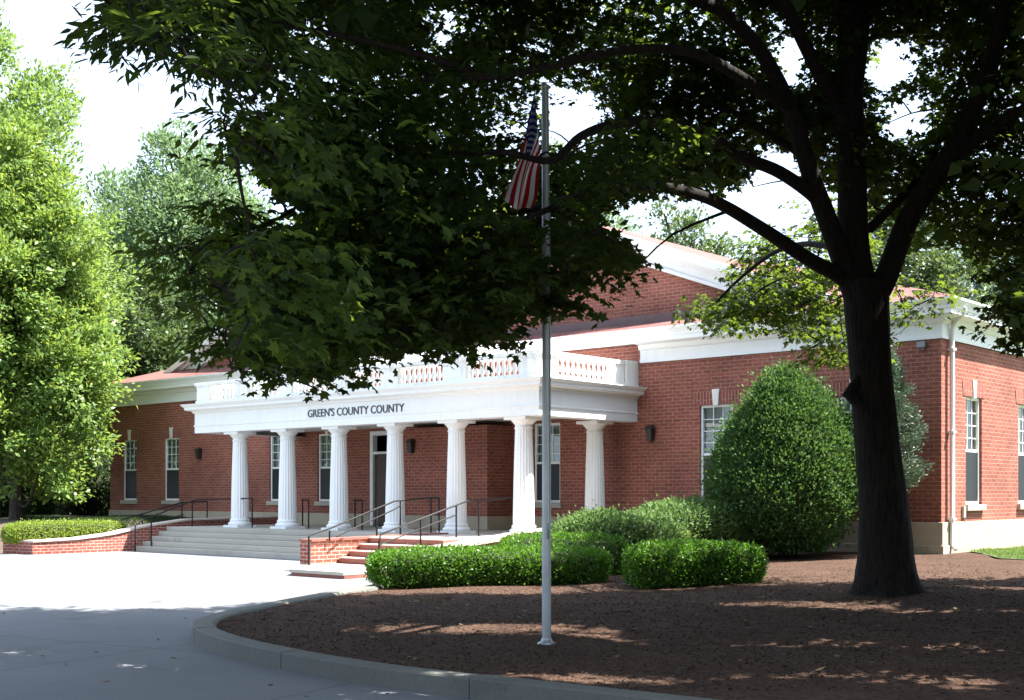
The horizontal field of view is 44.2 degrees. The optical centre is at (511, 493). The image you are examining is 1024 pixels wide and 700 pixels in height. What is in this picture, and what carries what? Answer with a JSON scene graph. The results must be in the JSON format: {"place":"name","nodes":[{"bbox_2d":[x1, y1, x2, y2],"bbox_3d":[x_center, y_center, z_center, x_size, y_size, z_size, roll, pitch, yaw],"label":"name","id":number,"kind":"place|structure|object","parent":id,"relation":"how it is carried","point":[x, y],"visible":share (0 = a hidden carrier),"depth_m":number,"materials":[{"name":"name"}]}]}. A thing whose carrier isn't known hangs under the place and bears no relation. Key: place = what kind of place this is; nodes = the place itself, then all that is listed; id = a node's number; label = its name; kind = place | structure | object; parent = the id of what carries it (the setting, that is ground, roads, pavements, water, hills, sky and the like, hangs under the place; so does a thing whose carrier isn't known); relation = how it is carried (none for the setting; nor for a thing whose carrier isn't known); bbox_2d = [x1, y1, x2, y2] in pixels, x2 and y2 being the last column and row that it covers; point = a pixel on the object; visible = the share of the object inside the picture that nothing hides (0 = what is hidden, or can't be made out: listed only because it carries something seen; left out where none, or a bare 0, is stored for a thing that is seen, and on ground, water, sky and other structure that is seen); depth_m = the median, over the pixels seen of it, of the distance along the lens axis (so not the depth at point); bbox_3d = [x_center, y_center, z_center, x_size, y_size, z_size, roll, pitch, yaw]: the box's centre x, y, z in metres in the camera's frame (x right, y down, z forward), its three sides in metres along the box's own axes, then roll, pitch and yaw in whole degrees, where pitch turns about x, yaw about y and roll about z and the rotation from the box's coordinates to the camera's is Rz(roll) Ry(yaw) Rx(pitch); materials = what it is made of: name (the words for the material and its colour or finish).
{"place":"outdoors","nodes":[
{"label":"outdoors","id":0,"kind":"place"},
{"bbox_2d":[0,514,166,553],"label":"raised ground","id":1,"kind":"structure","parent":0,"point":[3,520],"depth_m":44.75,"materials":[{"name":"green plant"}]},
{"bbox_2d":[0,476,64,516],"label":"wild bush","id":2,"kind":"object","parent":1,"relation":"on","point":[47,509],"visible":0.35,"depth_m":51.30,"materials":[{"name":"green plant"}]},
{"bbox_2d":[0,517,126,544],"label":"planter hedge","id":3,"kind":"object","parent":1,"relation":"on","point":[34,529],"visible":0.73,"depth_m":38.53,"materials":[{"name":"green plant"}]},
{"bbox_2d":[0,106,140,519],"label":"broadleaf tree","id":4,"kind":"object","parent":1,"relation":"on","point":[43,269],"visible":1,"depth_m":44.74,"materials":[{"name":"green plant"}]},
{"bbox_2d":[36,435,109,515],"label":"wild bush","id":5,"kind":"object","parent":1,"relation":"on","point":[98,503],"visible":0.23,"depth_m":54.45,"materials":[{"name":"green plant"}]},
{"bbox_2d":[0,0,150,517],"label":"broadleaf tree","id":6,"kind":"object","parent":1,"relation":"on","point":[18,91],"visible":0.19,"depth_m":49.75,"materials":[{"name":"green plant"}]},
{"bbox_2d":[71,249,165,448],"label":"dark tree","id":7,"kind":"object","parent":1,"relation":"on","point":[116,276],"visible":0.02,"depth_m":65.92,"materials":[{"name":"green plant"}]},
{"bbox_2d":[79,263,197,447],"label":"broadleaf tree","id":8,"kind":"object","parent":1,"relation":"on","point":[142,337],"visible":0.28,"depth_m":59.00,"materials":[{"name":"green plant"}]},
{"bbox_2d":[507,138,646,235],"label":"broadleaf tree","id":9,"kind":"object","parent":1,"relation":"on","point":[618,222],"depth_m":73.02,"materials":[{"name":"green plant"}]},
{"bbox_2d":[25,514,194,526],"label":"bank grass","id":10,"kind":"structure","parent":0,"point":[132,520],"depth_m":45.93,"materials":[{"name":"green plant"}]},
{"bbox_2d":[0,551,473,699],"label":"plaza","id":11,"kind":"structure","parent":0,"point":[90,619],"depth_m":17.12,"materials":[{"name":"concrete"}]},
{"bbox_2d":[3,539,24,553],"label":"planter end wall","id":12,"kind":"structure","parent":11,"relation":"on","point":[13,548],"depth_m":37.89,"materials":[{"name":"brick"}]},
{"bbox_2d":[24,516,277,554],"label":"planter wall","id":13,"kind":"structure","parent":11,"relation":"on","point":[123,539],"depth_m":39.46,"materials":[{"name":"brick"}]},
{"bbox_2d":[134,526,413,559],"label":"stone steps","id":14,"kind":"structure","parent":11,"relation":"on","point":[268,543],"depth_m":37.38,"materials":[{"name":"concrete"}]},
{"bbox_2d":[135,498,252,551],"bbox_3d":[-9.928,0.985,40.087,3.694,1.731,1.564,0,0,0],"label":"handrail","id":15,"kind":"object","parent":14,"relation":"on","point":[150,517],"visible":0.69,"depth_m":39.72,"materials":[{"name":"black metal"}]},
{"bbox_2d":[299,532,447,564],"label":"stair cheek wall","id":16,"kind":"structure","parent":11,"relation":"on","point":[326,550],"depth_m":29.83,"materials":[{"name":"brick"}]},
{"bbox_2d":[290,534,486,578],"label":"brick steps","id":17,"kind":"structure","parent":11,"relation":"on","point":[348,568],"depth_m":29.47,"materials":[{"name":"concrete"}]},
{"bbox_2d":[308,497,439,564],"bbox_3d":[-3.297,0.889,31.165,0.244,1.622,4.924,0,0,34],"label":"handrail","id":18,"kind":"object","parent":17,"relation":"on","point":[399,507],"visible":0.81,"depth_m":31.23,"materials":[{"name":"black metal"}]},
{"bbox_2d":[378,497,512,549],"bbox_3d":[-1.289,0.879,30.368,0.073,1.642,5.662,0,0,36],"label":"handrail","id":19,"kind":"object","parent":17,"relation":"on","point":[420,519],"visible":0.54,"depth_m":29.80,"materials":[{"name":"black metal"}]},
{"bbox_2d":[192,583,717,699],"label":"kerb","id":20,"kind":"structure","parent":11,"relation":"on","point":[208,634],"depth_m":11.79,"materials":[{"name":"concrete"}]},
{"bbox_2d":[431,528,541,549],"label":"ramp wall","id":21,"kind":"structure","parent":11,"relation":"on","point":[486,540],"depth_m":29.61,"materials":[{"name":"concrete"}]},
{"bbox_2d":[0,0,1023,429],"label":"sky","id":22,"kind":"structure","parent":0,"point":[117,112],"materials":[{"name":"white"}]},
{"bbox_2d":[217,550,1023,699],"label":"mulch bed","id":23,"kind":"object","parent":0,"point":[833,560],"visible":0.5,"depth_m":14.53,"materials":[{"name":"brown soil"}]},
{"bbox_2d":[362,539,617,587],"bbox_3d":[-0.398,1.258,22.887,4.629,0.870,1.548,0,0,-5],"label":"clipped hedge","id":24,"kind":"object","parent":23,"relation":"on","point":[458,565],"visible":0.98,"depth_m":22.38,"materials":[{"name":"green plant"}]},
{"bbox_2d":[2,572,1020,696],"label":"scattered leaves","id":25,"kind":"object","parent":23,"relation":"on","point":[819,668],"visible":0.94,"depth_m":15.77,"materials":[{"name":"brown plant"}]},
{"bbox_2d":[53,0,1023,596],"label":"shade tree","id":26,"kind":"object","parent":23,"relation":"on","point":[393,244],"visible":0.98,"depth_m":13.43,"materials":[{"name":"green plant"}]},
{"bbox_2d":[537,83,555,644],"bbox_3d":[0.375,-1.366,13.700,0.200,6.188,0.200,0,0,41],"label":"flagpole","id":27,"kind":"object","parent":23,"relation":"on","point":[546,638],"visible":0.83,"depth_m":13.66,"materials":[{"name":"metal"}]},
{"bbox_2d":[503,91,539,209],"bbox_3d":[0.102,-3.721,13.688,0.402,1.329,0.194,0,0,13],"label":"flag","id":28,"kind":"object","parent":27,"relation":"hanging from","point":[521,191],"visible":0.91,"depth_m":13.69,"materials":[{"name":"fabric"}]},
{"bbox_2d":[495,530,630,575],"bbox_3d":[1.036,1.159,24.974,2.802,1.057,1.388,0,0,-8],"label":"clipped hedge","id":29,"kind":"object","parent":23,"relation":"on","point":[558,537],"visible":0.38,"depth_m":24.66,"materials":[{"name":"green plant"}]},
{"bbox_2d":[218,580,1016,663],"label":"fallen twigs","id":30,"kind":"object","parent":23,"relation":"on","point":[630,611],"visible":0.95,"depth_m":16.10,"materials":[{"name":"brown wood"}]},
{"bbox_2d":[539,499,697,568],"bbox_3d":[2.146,0.846,25.960,3.468,1.501,2.321,0,0,-1],"label":"leafy shrub","id":31,"kind":"object","parent":23,"relation":"on","point":[636,525],"visible":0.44,"depth_m":25.48,"materials":[{"name":"green plant"}]},
{"bbox_2d":[618,532,770,588],"bbox_3d":[3.095,1.121,21.483,2.576,0.982,1.428,0,0,-6],"label":"clipped hedge","id":32,"kind":"object","parent":23,"relation":"on","point":[667,563],"visible":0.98,"depth_m":21.01,"materials":[{"name":"green plant"}]},
{"bbox_2d":[626,490,762,547],"bbox_3d":[4.007,0.724,28.490,3.442,1.631,2.507,0,0,14],"label":"leafy shrub","id":33,"kind":"object","parent":23,"relation":"on","point":[711,520],"visible":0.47,"depth_m":27.76,"materials":[{"name":"green plant"}]},
{"bbox_2d":[693,351,858,557],"bbox_3d":[6.143,-0.849,28.803,4.452,4.789,4.221,0,0,41],"label":"rounded evergreen","id":34,"kind":"object","parent":23,"relation":"on","point":[782,472],"visible":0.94,"depth_m":27.70,"materials":[{"name":"green plant"}]},
{"bbox_2d":[844,340,935,492],"bbox_3d":[8.377,-0.989,28.312,2.418,5.078,2.172,0,0,41],"label":"conifer","id":35,"kind":"object","parent":23,"relation":"on","point":[905,389],"visible":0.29,"depth_m":28.03,"materials":[{"name":"green plant"}]},
{"bbox_2d":[971,544,1023,558],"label":"lawn","id":36,"kind":"structure","parent":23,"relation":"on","point":[1002,553],"depth_m":28.01,"materials":[{"name":"green plant"}]},
{"label":"ground","id":37,"kind":"structure","parent":0,"visible":0},
{"bbox_2d":[73,112,286,367],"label":"pale tree","id":38,"kind":"object","parent":37,"relation":"on","point":[186,180],"visible":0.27,"depth_m":73.00,"materials":[{"name":"green plant"}]},
{"bbox_2d":[148,275,228,370],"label":"dark tree","id":39,"kind":"object","parent":37,"relation":"on","point":[191,324],"depth_m":66.75,"materials":[{"name":"green plant"}]},
{"bbox_2d":[101,195,1023,553],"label":"courthouse","id":40,"kind":"structure","parent":37,"relation":"on","point":[627,371],"depth_m":34.42,"materials":[{"name":"red brick"}]},
{"bbox_2d":[120,430,139,503],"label":"window","id":41,"kind":"structure","parent":40,"relation":"in","point":[130,475],"depth_m":50.94,"materials":[{"name":"glass"}]},
{"bbox_2d":[117,501,207,529],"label":"handrail","id":42,"kind":"object","parent":40,"relation":"on","point":[182,514],"visible":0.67,"depth_m":41.78,"materials":[{"name":"black metal"}]},
{"bbox_2d":[161,427,181,503],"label":"window","id":43,"kind":"structure","parent":40,"relation":"in","point":[172,474],"depth_m":49.01,"materials":[{"name":"glass"}]},
{"bbox_2d":[194,448,202,458],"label":"wall lantern","id":44,"kind":"object","parent":40,"relation":"attached to","point":[198,453],"depth_m":47.47,"materials":[{"name":"brown metal"}]},
{"bbox_2d":[266,437,279,504],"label":"window","id":45,"kind":"structure","parent":40,"relation":"in","point":[274,470],"depth_m":44.84,"materials":[{"name":"glass"}]},
{"bbox_2d":[301,499,308,528],"bbox_3d":[-6.303,0.629,38.407,0.045,0.942,0.782,0,0,-26],"label":"handrail","id":46,"kind":"object","parent":40,"relation":"on","point":[302,500],"visible":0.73,"depth_m":38.31,"materials":[{"name":"black metal"}]},
{"bbox_2d":[314,431,330,505],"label":"window","id":47,"kind":"structure","parent":40,"relation":"in","point":[324,443],"depth_m":43.05,"materials":[{"name":"glass"}]},
{"bbox_2d":[353,499,362,529],"bbox_3d":[-4.497,0.629,36.826,0.045,0.942,0.782,0,0,-26],"label":"handrail","id":48,"kind":"object","parent":40,"relation":"on","point":[355,500],"visible":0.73,"depth_m":36.75,"materials":[{"name":"black metal"}]},
{"bbox_2d":[370,431,386,525],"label":"door","id":49,"kind":"structure","parent":40,"relation":"in","point":[377,463],"depth_m":41.24,"materials":[{"name":"white paint"}]},
{"bbox_2d":[405,439,415,452],"bbox_3d":[-3.094,-1.455,38.367,0.260,0.430,0.240,0,0,41],"label":"wall lantern","id":50,"kind":"object","parent":40,"relation":"attached to","point":[410,443],"depth_m":38.31,"materials":[{"name":"brown metal"}]},
{"bbox_2d":[534,419,564,507],"bbox_3d":[1.039,-1.025,36.484,1.440,2.850,0.290,0,0,41],"label":"window","id":51,"kind":"structure","parent":40,"relation":"in","point":[555,436],"depth_m":36.47,"materials":[{"name":"glass"}]},
{"bbox_2d":[643,425,655,440],"bbox_3d":[3.707,-1.635,33.915,0.260,0.430,0.240,0,0,41],"label":"wall lantern","id":52,"kind":"object","parent":40,"relation":"attached to","point":[649,430],"depth_m":33.87,"materials":[{"name":"brown metal"}]},
{"bbox_2d":[692,389,739,496],"bbox_3d":[5.327,-1.160,32.729,1.440,3.120,0.290,0,0,41],"label":"window","id":53,"kind":"structure","parent":40,"relation":"in","point":[711,401],"depth_m":32.92,"materials":[{"name":"white paint"}]},
{"bbox_2d":[827,379,852,483],"bbox_3d":[8.224,-1.175,30.193,1.440,3.150,0.290,0,0,41],"label":"window","id":54,"kind":"structure","parent":40,"relation":"in","point":[840,387],"depth_m":30.44,"materials":[{"name":"white paint"}]},
{"bbox_2d":[917,341,926,349],"bbox_3d":[9.420,-3.410,28.979,0.200,0.180,0.138,0,0,41],"label":"flood light","id":55,"kind":"object","parent":40,"relation":"attached to","point":[922,345],"visible":1,"depth_m":28.93,"materials":[{"name":"grey metal"}]},
{"bbox_2d":[962,506,965,521],"bbox_3d":[10.634,0.470,29.665,0.058,0.380,0.130,0,0,41],"label":"utility box","id":56,"kind":"object","parent":40,"relation":"on","point":[963,511],"visible":1,"depth_m":29.62,"materials":[{"name":"metal"}]},
{"bbox_2d":[962,380,986,510],"bbox_3d":[11.027,-1.160,30.245,0.290,3.120,1.440,0,0,41],"label":"window","id":57,"kind":"structure","parent":40,"relation":"in","point":[972,389],"depth_m":30.39,"materials":[{"name":"white paint"}]},
{"bbox_2d":[1015,390,1023,509],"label":"window","id":58,"kind":"structure","parent":40,"relation":"in","point":[1019,394],"depth_m":32.80,"materials":[{"name":"white paint"}]},
{"bbox_2d":[645,194,754,259],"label":"broadleaf tree","id":59,"kind":"object","parent":37,"relation":"on","point":[707,244],"visible":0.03,"depth_m":68.97,"materials":[{"name":"green plant"}]},
{"bbox_2d":[868,137,999,305],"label":"broadleaf tree","id":60,"kind":"object","parent":37,"relation":"on","point":[935,264],"visible":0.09,"depth_m":61.11,"materials":[{"name":"green plant"}]},
{"bbox_2d":[939,245,1013,304],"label":"dark tree","id":61,"kind":"object","parent":37,"relation":"on","point":[971,286],"visible":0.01,"depth_m":72.78,"materials":[{"name":"green plant"}]},
{"bbox_2d":[965,219,1018,305],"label":"dark tree","id":62,"kind":"object","parent":37,"relation":"on","point":[992,288],"depth_m":65.74,"materials":[{"name":"green plant"}]}
]}

